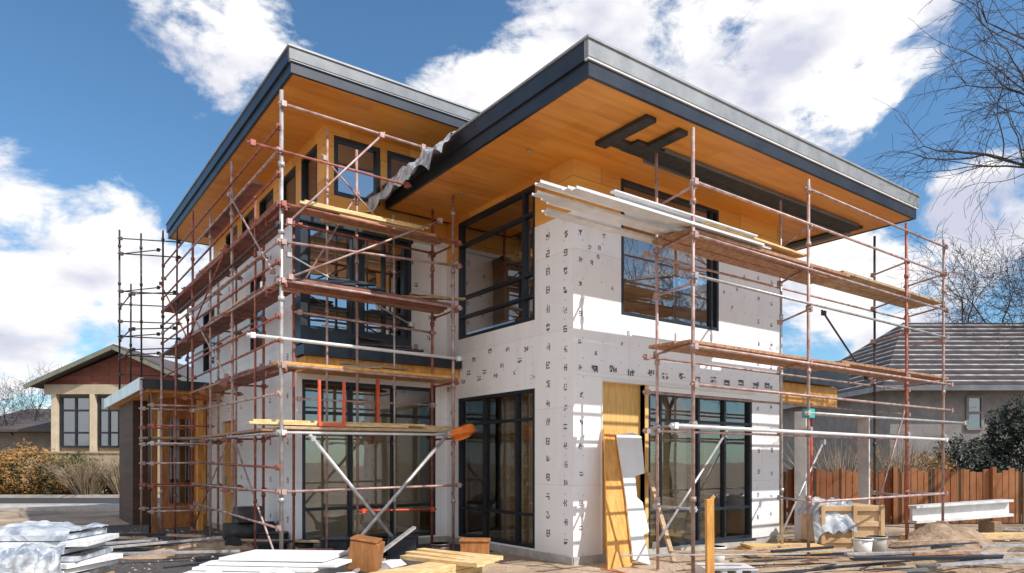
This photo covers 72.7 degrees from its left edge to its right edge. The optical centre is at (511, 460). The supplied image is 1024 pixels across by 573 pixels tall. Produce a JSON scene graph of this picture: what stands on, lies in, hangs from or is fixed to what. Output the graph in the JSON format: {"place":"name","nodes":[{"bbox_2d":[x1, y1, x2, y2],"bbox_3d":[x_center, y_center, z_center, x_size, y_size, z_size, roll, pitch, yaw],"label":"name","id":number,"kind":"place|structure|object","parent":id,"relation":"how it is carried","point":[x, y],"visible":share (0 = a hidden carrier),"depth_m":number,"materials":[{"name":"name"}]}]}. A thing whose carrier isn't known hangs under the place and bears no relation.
{"place":"outdoors","nodes":[
{"label":"outdoors","id":0,"kind":"place"},
{"bbox_2d":[0,495,159,510],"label":"pavement","id":1,"kind":"structure","parent":0,"point":[59,507],"depth_m":23.39,"materials":[{"name":"concrete"}]},
{"bbox_2d":[0,498,159,503],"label":"road","id":2,"kind":"structure","parent":0,"point":[59,500],"depth_m":27.61,"materials":[{"name":"asphalt"}]},
{"bbox_2d":[95,524,492,572],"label":"gravel path","id":3,"kind":"structure","parent":0,"point":[139,565],"depth_m":11.49,"materials":[{"name":"gravel"}]},
{"bbox_2d":[108,550,239,554],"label":"timber board","id":4,"kind":"object","parent":3,"relation":"on","point":[181,552],"visible":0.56,"depth_m":10.93,"materials":[{"name":"wood"}]},
{"bbox_2d":[121,539,257,558],"bbox_3d":[-5.200,1.503,12.300,3.200,0.254,1.200,0,0,-36],"label":"dirt mound","id":5,"kind":"object","parent":3,"relation":"on","point":[218,544],"visible":0.53,"depth_m":11.83,"materials":[{"name":"soil"}]},
{"bbox_2d":[106,536,221,548],"bbox_3d":[-6.079,1.390,11.654,2.268,0.153,0.060,0,0,-27],"label":"timber board","id":6,"kind":"object","parent":5,"relation":"on","point":[166,542],"visible":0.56,"depth_m":11.74,"materials":[{"name":"wood"}]},
{"bbox_2d":[222,506,278,545],"bbox_3d":[-4.580,1.167,12.625,1.304,0.860,0.459,0,0,-36],"label":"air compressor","id":7,"kind":"object","parent":3,"relation":"on","point":[233,534],"visible":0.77,"depth_m":12.34,"materials":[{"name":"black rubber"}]},
{"bbox_2d":[256,531,287,548],"bbox_3d":[-4.212,1.427,12.280,0.480,0.347,0.360,0,0,0],"label":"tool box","id":8,"kind":"object","parent":3,"relation":"on","point":[272,535],"visible":0.59,"depth_m":12.12,"materials":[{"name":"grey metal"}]},
{"bbox_2d":[118,89,462,550],"bbox_3d":[-5.966,-2.263,15.017,3.673,7.774,11.353,0,0,-43],"label":"scaffold","id":9,"kind":"object","parent":3,"relation":"on","point":[273,220],"visible":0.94,"depth_m":12.02,"materials":[{"name":"metal"}]},
{"bbox_2d":[247,421,408,427],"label":"timber board","id":10,"kind":"object","parent":9,"relation":"on","point":[316,424],"visible":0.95,"depth_m":10.68,"materials":[{"name":"brown wood"}]},
{"bbox_2d":[251,419,425,426],"bbox_3d":[-2.684,-0.605,11.174,2.900,0.050,0.110,0,0,-36],"label":"timber board","id":11,"kind":"object","parent":9,"relation":"on","point":[409,425],"visible":0.72,"depth_m":11.08,"materials":[{"name":"brown wood"}]},
{"bbox_2d":[298,201,422,230],"bbox_3d":[-2.388,-3.930,11.192,2.100,0.040,0.085,0,0,-36],"label":"timber board","id":12,"kind":"object","parent":9,"relation":"on","point":[348,213],"visible":0.83,"depth_m":11.12,"materials":[{"name":"yellow wood"}]},
{"bbox_2d":[449,424,476,441],"bbox_3d":[-0.828,-0.490,11.997,0.643,0.320,0.284,0,0,-36],"label":"tool bag","id":13,"kind":"object","parent":9,"relation":"hanging from","point":[463,432],"visible":0.98,"depth_m":11.89,"materials":[{"name":"orange fabric"}]},
{"bbox_2d":[252,531,409,545],"bbox_3d":[-3.128,1.360,12.272,2.758,0.098,0.100,0,0,-29],"label":"timber board","id":14,"kind":"object","parent":3,"relation":"on","point":[290,541],"visible":0.56,"depth_m":12.07,"materials":[{"name":"brown wood"}]},
{"bbox_2d":[319,537,350,549],"bbox_3d":[-2.969,1.449,11.726,0.480,0.301,0.360,0,0,0],"label":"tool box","id":15,"kind":"object","parent":3,"relation":"on","point":[338,543],"visible":0.53,"depth_m":11.57,"materials":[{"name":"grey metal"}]},
{"bbox_2d":[387,534,419,558],"bbox_3d":[-1.780,1.409,11.444,0.480,0.382,0.360,0,0,0],"label":"tool box","id":16,"kind":"object","parent":3,"relation":"on","point":[408,542],"visible":0.62,"depth_m":11.28,"materials":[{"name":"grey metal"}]},
{"bbox_2d":[0,490,1023,572],"bbox_3d":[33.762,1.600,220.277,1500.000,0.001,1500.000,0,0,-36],"label":"ground","id":17,"kind":"structure","parent":0,"point":[515,563],"depth_m":11.17,"materials":[{"name":"soil"}]},
{"bbox_2d":[0,365,58,435],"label":"bare tree","id":18,"kind":"object","parent":17,"relation":"on","point":[37,413],"visible":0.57,"depth_m":41.55,"materials":[{"name":"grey plant"}]},
{"bbox_2d":[0,439,62,494],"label":"shrub","id":19,"kind":"object","parent":17,"relation":"on","point":[19,489],"visible":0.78,"depth_m":31.05,"materials":[{"name":"yellow plant"}]},
{"bbox_2d":[0,451,118,492],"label":"garden wall","id":20,"kind":"structure","parent":17,"relation":"on","point":[99,454],"depth_m":33.20,"materials":[{"name":"beige paint"}]},
{"bbox_2d":[0,520,122,572],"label":"wrapped stack","id":21,"kind":"object","parent":17,"relation":"on","point":[43,546],"visible":1,"depth_m":8.54,"materials":[{"name":"plastic"}]},
{"bbox_2d":[31,449,102,494],"bbox_3d":[-20.244,0.541,31.925,3.148,2.177,3.037,0,0,-36],"label":"shrub","id":22,"kind":"object","parent":17,"relation":"on","point":[50,489],"visible":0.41,"depth_m":31.21,"materials":[{"name":"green plant"}]},
{"bbox_2d":[38,459,118,494],"bbox_3d":[-18.754,0.710,30.598,3.472,1.798,3.502,0,0,-36],"label":"dry shrub","id":23,"kind":"object","parent":17,"relation":"on","point":[84,488],"visible":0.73,"depth_m":30.22,"materials":[{"name":"plant"}]},
{"bbox_2d":[0,344,190,489],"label":"neighbour house","id":24,"kind":"structure","parent":17,"relation":"on","point":[79,391],"depth_m":38.12,"materials":[{"name":"beige paint"}]},
{"bbox_2d":[60,396,89,446],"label":"window","id":25,"kind":"structure","parent":24,"relation":"in","point":[74,410],"depth_m":38.20,"materials":[{"name":"grey glass"}]},
{"bbox_2d":[98,396,118,446],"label":"window","id":26,"kind":"structure","parent":24,"relation":"in","point":[108,419],"depth_m":38.20,"materials":[{"name":"grey glass"}]},
{"bbox_2d":[87,451,118,494],"bbox_3d":[-17.343,0.537,30.926,2.887,2.142,2.933,0,0,-36],"label":"dry shrub","id":27,"kind":"object","parent":17,"relation":"on","point":[114,488],"visible":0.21,"depth_m":30.57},
{"bbox_2d":[348,568,386,572],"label":"concrete block","id":28,"kind":"object","parent":17,"relation":"on","point":[365,572],"depth_m":8.12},
{"bbox_2d":[346,534,384,572],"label":"timber crate","id":29,"kind":"object","parent":28,"relation":"on","point":[365,554],"visible":0.95,"depth_m":7.98,"materials":[{"name":"brown wood"}]},
{"bbox_2d":[459,538,490,553],"bbox_3d":[-0.577,1.408,10.854,0.480,0.384,0.360,0,0,0],"label":"crate","id":30,"kind":"object","parent":17,"relation":"on","point":[476,545],"visible":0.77,"depth_m":10.69,"materials":[{"name":"brown wood"}]},
{"bbox_2d":[104,34,920,564],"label":"house","id":31,"kind":"structure","parent":17,"relation":"on","point":[558,376],"depth_m":12.61,"materials":[{"name":"paint"}]},
{"bbox_2d":[203,308,214,372],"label":"window","id":32,"kind":"structure","parent":31,"relation":"in","point":[206,317],"depth_m":17.62,"materials":[{"name":"glass"}]},
{"bbox_2d":[225,421,234,522],"bbox_3d":[-6.288,0.350,15.637,0.105,2.460,1.260,0,0,-36],"label":"door","id":33,"kind":"structure","parent":31,"relation":"in","point":[227,425],"depth_m":15.92,"materials":[{"name":"wood"}]},
{"bbox_2d":[301,144,316,206],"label":"window","id":34,"kind":"structure","parent":31,"relation":"in","point":[312,153],"depth_m":13.23,"materials":[{"name":"grey metal"}]},
{"bbox_2d":[308,223,352,332],"bbox_3d":[-3.170,-3.130,12.045,0.820,1.780,0.120,0,0,-36],"label":"window","id":35,"kind":"structure","parent":31,"relation":"in","point":[349,309],"depth_m":12.14,"materials":[{"name":"grey metal"}]},
{"bbox_2d":[334,135,379,204],"bbox_3d":[-2.849,-5.285,12.724,0.900,1.070,0.120,0,0,-36],"label":"window","id":36,"kind":"structure","parent":31,"relation":"in","point":[337,139],"depth_m":12.69,"materials":[{"name":"grey metal"}]},
{"bbox_2d":[302,379,434,543],"bbox_3d":[-2.605,0.015,12.890,2.650,2.870,0.120,0,0,-36],"label":"window","id":37,"kind":"structure","parent":31,"relation":"in","point":[349,414],"depth_m":12.66,"materials":[{"name":"grey metal"}]},
{"bbox_2d":[362,234,406,338],"bbox_3d":[-2.342,-3.130,12.649,0.890,1.780,0.120,0,0,-36],"label":"window","id":38,"kind":"structure","parent":31,"relation":"in","point":[383,315],"depth_m":12.63,"materials":[{"name":"grey metal"}]},
{"bbox_2d":[387,150,415,178],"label":"window","id":39,"kind":"structure","parent":31,"relation":"in","point":[390,155],"depth_m":13.12,"materials":[{"name":"grey metal"}]},
{"bbox_2d":[458,388,534,548],"bbox_3d":[-0.279,0.125,12.476,0.120,2.650,2.390,0,0,-36],"label":"window","id":40,"kind":"structure","parent":31,"relation":"in","point":[461,402],"depth_m":12.69,"materials":[{"name":"grey metal"}]},
{"bbox_2d":[458,184,534,339],"bbox_3d":[-0.279,-3.450,12.476,0.120,2.240,2.390,0,0,-36],"label":"window","id":41,"kind":"structure","parent":31,"relation":"in","point":[523,194],"depth_m":12.26,"materials":[{"name":"grey metal"}]},
{"bbox_2d":[621,178,718,330],"bbox_3d":[2.753,-3.490,12.094,2.510,2.220,0.120,0,0,-36],"label":"window","id":42,"kind":"structure","parent":31,"relation":"in","point":[712,214],"depth_m":12.48,"materials":[{"name":"grey metal"}]},
{"bbox_2d":[649,391,751,548],"bbox_3d":[3.415,0.150,12.577,2.890,2.660,0.120,0,0,-36],"label":"window","id":43,"kind":"structure","parent":31,"relation":"in","point":[748,405],"depth_m":12.90,"materials":[{"name":"grey metal"}]},
{"bbox_2d":[603,428,632,568],"bbox_3d":[1.636,0.540,10.722,0.419,2.120,0.898,0,0,3],"label":"plywood board","id":44,"kind":"object","parent":17,"relation":"on","point":[617,539],"visible":0.95,"depth_m":10.69,"materials":[{"name":"wood"}]},
{"bbox_2d":[616,433,649,563],"bbox_3d":[1.980,0.570,10.973,0.720,2.060,0.580,0,0,-36],"label":"drywall offcut","id":45,"kind":"object","parent":17,"relation":"on","point":[630,449],"visible":1,"depth_m":10.93,"materials":[{"name":"white paint"}]},
{"bbox_2d":[646,472,676,561],"bbox_3d":[2.420,0.900,11.319,0.095,1.421,0.718,0,0,-26],"label":"timber stud","id":46,"kind":"object","parent":17,"relation":"on","point":[661,516],"visible":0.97,"depth_m":11.27,"materials":[{"name":"brown wood"}]},
{"bbox_2d":[705,495,714,572],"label":"timber stake","id":47,"kind":"object","parent":17,"relation":"on","point":[709,538],"visible":1,"depth_m":7.96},
{"bbox_2d":[695,563,758,572],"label":"pallet","id":48,"kind":"object","parent":17,"relation":"on","point":[730,568],"visible":0.67,"depth_m":9.49,"materials":[{"name":"white"}]},
{"bbox_2d":[690,550,769,557],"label":"timber board","id":49,"kind":"object","parent":17,"relation":"on","point":[764,551],"visible":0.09,"depth_m":10.18,"materials":[{"name":"brown wood"}]},
{"bbox_2d":[669,550,756,552],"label":"timber board","id":50,"kind":"object","parent":49,"relation":"on","point":[715,551],"visible":0.89,"depth_m":9.51,"materials":[{"name":"brown wood"}]},
{"bbox_2d":[734,549,776,556],"bbox_3d":[4.550,1.560,11.800,1.300,0.040,0.800,0,0,0],"label":"plywood sheet","id":51,"kind":"object","parent":17,"relation":"on","point":[756,555],"visible":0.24,"depth_m":11.40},
{"bbox_2d":[737,546,831,553],"bbox_3d":[4.600,1.510,11.800,1.300,0.040,0.800,0,0,0],"label":"plywood sheet","id":52,"kind":"object","parent":51,"relation":"on","point":[742,547],"visible":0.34,"depth_m":11.40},
{"bbox_2d":[740,543,834,550],"bbox_3d":[4.650,1.460,11.800,1.300,0.040,0.800,0,0,0],"label":"plywood sheet","id":53,"kind":"object","parent":52,"relation":"on","point":[747,545],"visible":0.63,"depth_m":11.84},
{"bbox_2d":[729,558,835,562],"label":"timber board","id":54,"kind":"object","parent":17,"relation":"on","point":[751,560],"visible":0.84,"depth_m":10.62,"materials":[{"name":"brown wood"}]},
{"bbox_2d":[642,127,965,572],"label":"scaffold","id":55,"kind":"object","parent":17,"relation":"on","point":[692,241],"visible":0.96,"depth_m":11.20,"materials":[{"name":"metal"}]},
{"bbox_2d":[542,208,657,241],"bbox_3d":[1.941,-3.173,9.914,3.807,0.044,0.110,0,0,-36],"label":"aluminium plank","id":56,"kind":"object","parent":55,"relation":"on","point":[578,219],"visible":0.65,"depth_m":9.31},
{"bbox_2d":[541,198,667,234],"bbox_3d":[2.021,-3.205,9.649,4.048,0.039,0.118,0,0,-36],"label":"aluminium plank","id":57,"kind":"object","parent":55,"relation":"on","point":[591,213],"visible":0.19,"depth_m":9.07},
{"bbox_2d":[532,190,678,233],"bbox_3d":[2.035,-3.173,9.504,4.368,0.044,0.120,0,0,-36],"label":"aluminium plank","id":58,"kind":"object","parent":55,"relation":"on","point":[590,208],"visible":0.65,"depth_m":8.83,"materials":[{"name":"metal"}]},
{"bbox_2d":[546,202,664,236],"bbox_3d":[2.067,-3.238,9.832,3.957,0.034,0.110,0,0,-36],"label":"aluminium plank","id":59,"kind":"object","parent":55,"relation":"on","point":[604,219],"visible":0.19,"depth_m":9.24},
{"bbox_2d":[535,180,687,229],"bbox_3d":[1.864,-3.238,9.242,3.890,0.034,0.110,0,0,-36],"label":"aluminium plank","id":60,"kind":"object","parent":55,"relation":"on","point":[549,186],"visible":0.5,"depth_m":8.60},
{"bbox_2d":[562,185,770,249],"bbox_3d":[2.252,-3.205,9.357,4.030,0.039,0.113,0,0,-36],"label":"aluminium plank","id":61,"kind":"object","parent":55,"relation":"on","point":[566,190],"visible":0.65,"depth_m":8.78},
{"bbox_2d":[570,185,764,247],"bbox_3d":[2.197,-3.173,9.175,3.682,0.044,0.110,0,0,-36],"label":"aluminium plank","id":62,"kind":"object","parent":55,"relation":"on","point":[639,208],"visible":0.96,"depth_m":8.94,"materials":[{"name":"metal"}]},
{"bbox_2d":[701,222,806,257],"bbox_3d":[3.640,-3.265,10.309,2.500,0.052,0.100,0,0,-37],"label":"timber board","id":63,"kind":"object","parent":55,"relation":"on","point":[783,249],"visible":0.85,"depth_m":10.31,"materials":[{"name":"brown wood"}]},
{"bbox_2d":[610,189,757,236],"bbox_3d":[2.393,-3.290,9.338,2.860,0.042,0.090,0,0,-36],"label":"aluminium strip","id":64,"kind":"object","parent":63,"relation":"on","point":[653,204],"visible":1,"depth_m":9.11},
{"bbox_2d":[794,411,872,539],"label":"frame","id":65,"kind":"structure","parent":17,"relation":"on","point":[800,458],"depth_m":14.13,"materials":[{"name":"white metal"}]},
{"bbox_2d":[797,496,884,548],"bbox_3d":[6.150,1.137,13.100,1.300,0.927,1.000,0,0,0],"label":"crate","id":66,"kind":"object","parent":17,"relation":"on","point":[838,525],"visible":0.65,"depth_m":12.69,"materials":[{"name":"wood"}]},
{"bbox_2d":[779,436,911,498],"bbox_3d":[8.865,0.453,18.729,3.361,2.311,3.136,0,0,26],"label":"dry shrub","id":67,"kind":"object","parent":17,"relation":"on","point":[838,464],"visible":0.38,"depth_m":18.45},
{"bbox_2d":[852,537,873,555],"bbox_3d":[5.900,1.450,11.700,0.330,0.300,0.330,0,0,-36],"label":"bucket","id":68,"kind":"object","parent":17,"relation":"on","point":[862,544],"visible":0.87,"depth_m":11.59,"materials":[{"name":"white paint"}]},
{"bbox_2d":[866,535,887,551],"bbox_3d":[6.300,1.450,12.000,0.330,0.300,0.330,0,0,-36],"label":"bucket","id":69,"kind":"object","parent":17,"relation":"on","point":[879,542],"visible":0.74,"depth_m":11.88,"materials":[{"name":"plastic"}]},
{"bbox_2d":[779,323,1023,499],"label":"neighbour house","id":70,"kind":"structure","parent":17,"relation":"on","point":[984,367],"depth_m":28.38,"materials":[{"name":"concrete"}]},
{"bbox_2d":[966,395,983,429],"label":"window","id":71,"kind":"structure","parent":70,"relation":"in","point":[974,403],"depth_m":26.97,"materials":[{"name":"white glass"}]},
{"bbox_2d":[779,467,1023,523],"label":"wooden fence","id":72,"kind":"object","parent":17,"relation":"on","point":[1006,484],"visible":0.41,"depth_m":17.60,"materials":[{"name":"brown wood"}]},
{"bbox_2d":[842,434,975,503],"bbox_3d":[10.590,0.427,18.726,3.235,2.361,2.941,0,0,-36],"label":"dry shrub","id":73,"kind":"object","parent":17,"relation":"on","point":[901,468],"visible":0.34,"depth_m":18.66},
{"bbox_2d":[844,549,976,555],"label":"timber board","id":74,"kind":"object","parent":17,"relation":"on","point":[877,553],"visible":0.55,"depth_m":11.12,"materials":[{"name":"wood"}]},
{"bbox_2d":[915,523,926,529],"bbox_3d":[8.500,1.435,14.300,0.160,0.330,0.500,0,0,0],"label":"timber block","id":75,"kind":"object","parent":17,"relation":"on","point":[917,526],"depth_m":14.39,"materials":[{"name":"brown wood"}]},
{"bbox_2d":[908,499,1013,523],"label":"steel beam","id":76,"kind":"structure","parent":75,"relation":"on","point":[962,510],"depth_m":14.43,"materials":[{"name":"white metal"}]},
{"bbox_2d":[884,451,957,498],"bbox_3d":[12.338,0.660,20.991,2.240,1.974,2.219,0,0,-36],"label":"shrub","id":77,"kind":"object","parent":17,"relation":"on","point":[948,463],"visible":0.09,"depth_m":20.69,"materials":[{"name":"brown plant"}]},
{"bbox_2d":[862,0,1023,230],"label":"bare tree","id":78,"kind":"object","parent":17,"relation":"on","point":[997,158],"visible":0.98,"depth_m":15.07,"materials":[{"name":"brown plant"}]},
{"bbox_2d":[888,521,998,550],"bbox_3d":[8.200,1.385,13.200,3.000,0.490,1.600,0,0,-36],"label":"dirt mound","id":79,"kind":"object","parent":17,"relation":"on","point":[940,530],"visible":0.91,"depth_m":12.77,"materials":[{"name":"sand"}]},
{"bbox_2d":[900,532,1023,538],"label":"timber board","id":80,"kind":"object","parent":79,"relation":"on","point":[992,535],"visible":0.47,"depth_m":13.71,"materials":[{"name":"brown wood"}]},
{"bbox_2d":[890,212,1023,327],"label":"bare tree","id":81,"kind":"object","parent":17,"relation":"on","point":[973,291],"visible":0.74,"depth_m":35.08,"materials":[{"name":"brown plant"}]},
{"bbox_2d":[925,432,1003,500],"bbox_3d":[14.023,0.375,21.498,2.520,2.526,2.255,0,0,-36],"label":"shrub","id":82,"kind":"object","parent":17,"relation":"on","point":[976,454],"visible":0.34,"depth_m":21.17,"materials":[{"name":"green plant"}]},
{"bbox_2d":[917,559,1014,572],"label":"dirt mound","id":83,"kind":"object","parent":17,"relation":"on","point":[982,568],"visible":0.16,"depth_m":10.09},
{"bbox_2d":[978,520,1001,532],"bbox_3d":[10.100,1.435,14.700,0.160,0.330,0.500,0,0,0],"label":"timber block","id":84,"kind":"object","parent":17,"relation":"on","point":[986,526],"depth_m":14.62,"materials":[{"name":"brown wood"}]},
{"bbox_2d":[975,392,1023,512],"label":"shrub","id":85,"kind":"object","parent":17,"relation":"on","point":[1010,427],"visible":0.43,"depth_m":21.35,"materials":[{"name":"green plant"}]},
{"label":"dirt mound","id":86,"kind":"structure","parent":17,"relation":"on","visible":0},
{"bbox_2d":[811,571,862,572],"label":"timber board","id":87,"kind":"object","parent":86,"relation":"on","point":[840,572],"visible":0.74,"depth_m":9.20,"materials":[{"name":"brown wood"}]},
{"bbox_2d":[823,560,910,568],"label":"timber board","id":88,"kind":"object","parent":87,"relation":"on","point":[858,565],"visible":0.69,"depth_m":9.42,"materials":[{"name":"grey wood"}]},
{"bbox_2d":[0,0,1023,415],"label":"sky","id":89,"kind":"structure","parent":0,"point":[111,111],"materials":[{"name":"blue"}]},
{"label":"timber board","id":90,"kind":"object","parent":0,"visible":0},
{"bbox_2d":[446,567,481,572],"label":"timber board","id":91,"kind":"object","parent":90,"relation":"on","point":[472,570],"visible":0.55,"depth_m":8.30,"materials":[{"name":"yellow wood"}]},
{"bbox_2d":[397,563,470,572],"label":"timber board","id":92,"kind":"object","parent":91,"relation":"on","point":[444,568],"visible":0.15,"depth_m":7.77,"materials":[{"name":"yellow wood"}]},
{"bbox_2d":[400,554,484,567],"bbox_3d":[-0.850,1.190,8.300,1.281,0.070,0.140,0,0,39],"label":"timber board","id":93,"kind":"object","parent":92,"relation":"on","point":[466,563],"visible":0.89,"depth_m":8.21,"materials":[{"name":"yellow wood"}]},
{"bbox_2d":[406,551,489,564],"bbox_3d":[-0.800,1.175,8.435,1.287,0.060,0.140,0,0,39],"label":"timber board","id":94,"kind":"object","parent":92,"relation":"on","point":[421,553],"visible":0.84,"depth_m":8.44,"materials":[{"name":"yellow wood"}]},
{"bbox_2d":[429,552,493,563],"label":"timber board","id":95,"kind":"object","parent":92,"relation":"on","point":[491,560],"visible":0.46,"depth_m":8.34,"materials":[{"name":"yellow wood"}]},
{"bbox_2d":[417,548,498,561],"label":"timber board","id":96,"kind":"object","parent":95,"relation":"on","point":[496,559],"visible":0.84,"depth_m":8.69,"materials":[{"name":"brown wood"}]},
{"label":"timber board","id":97,"kind":"object","parent":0,"visible":0},
{"bbox_2d":[881,566,936,571],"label":"timber board","id":98,"kind":"object","parent":97,"relation":"on","point":[921,569],"visible":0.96,"depth_m":9.30,"materials":[{"name":"grey wood"}]},
{"bbox_2d":[883,560,958,566],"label":"timber board","id":99,"kind":"object","parent":98,"relation":"on","point":[910,563],"visible":0.74,"depth_m":9.57,"materials":[{"name":"brown wood"}]},
{"bbox_2d":[901,554,962,555],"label":"timber board","id":100,"kind":"object","parent":99,"relation":"on","point":[933,555],"visible":0.11,"depth_m":9.72,"materials":[{"name":"brown wood"}]},
{"bbox_2d":[818,554,911,558],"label":"timber board","id":101,"kind":"object","parent":100,"relation":"on","point":[875,555],"visible":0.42,"depth_m":9.68,"materials":[{"name":"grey wood"}]},
{"bbox_2d":[753,555,847,561],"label":"timber board","id":102,"kind":"object","parent":101,"relation":"on","point":[795,558],"visible":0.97,"depth_m":9.27,"materials":[{"name":"brown wood"}]},
{"bbox_2d":[619,553,804,555],"bbox_3d":[2.650,1.236,9.168,2.527,0.034,0.080,0,0,-7],"label":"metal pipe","id":103,"kind":"object","parent":102,"relation":"on","point":[714,554],"visible":0.94,"depth_m":9.13,"materials":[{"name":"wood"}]},
{"bbox_2d":[849,555,1002,560],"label":"timber board","id":104,"kind":"object","parent":100,"relation":"on","point":[946,557],"visible":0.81,"depth_m":9.34,"materials":[{"name":"grey wood"}]},
{"bbox_2d":[912,550,980,555],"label":"timber board","id":105,"kind":"object","parent":100,"relation":"on","point":[946,553],"visible":1,"depth_m":9.68,"materials":[{"name":"brown wood"}]},
{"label":"timber board","id":106,"kind":"object","parent":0,"visible":0},
{"bbox_2d":[936,557,1023,566],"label":"timber board","id":107,"kind":"object","parent":106,"relation":"on","point":[1021,558],"visible":0.49,"depth_m":8.87,"materials":[{"name":"wood"}]},
{"bbox_2d":[938,560,1023,566],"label":"timber board","id":108,"kind":"object","parent":107,"relation":"on","point":[978,563],"visible":1,"depth_m":8.57,"materials":[{"name":"wood"}]},
{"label":"white panel","id":109,"kind":"object","parent":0,"visible":0},
{"bbox_2d":[184,570,295,572],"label":"white panel","id":110,"kind":"object","parent":109,"relation":"on","point":[191,571],"visible":0.03,"depth_m":7.71,"materials":[{"name":"paint"}]},
{"bbox_2d":[192,564,327,572],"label":"white panel","id":111,"kind":"object","parent":110,"relation":"on","point":[205,567],"visible":0.49,"depth_m":7.69,"materials":[{"name":"paint"}]},
{"bbox_2d":[206,555,351,567],"bbox_3d":[-2.618,1.155,8.090,1.573,0.055,0.750,0,0,11],"label":"white panel","id":112,"kind":"object","parent":111,"relation":"on","point":[338,561],"visible":0.49,"depth_m":7.77,"materials":[{"name":"paint"}]},
{"bbox_2d":[219,549,348,561],"bbox_3d":[-2.641,1.110,8.170,1.285,0.055,0.750,0,0,11],"label":"white panel","id":113,"kind":"object","parent":112,"relation":"on","point":[292,555],"visible":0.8,"depth_m":8.01,"materials":[{"name":"paint"}]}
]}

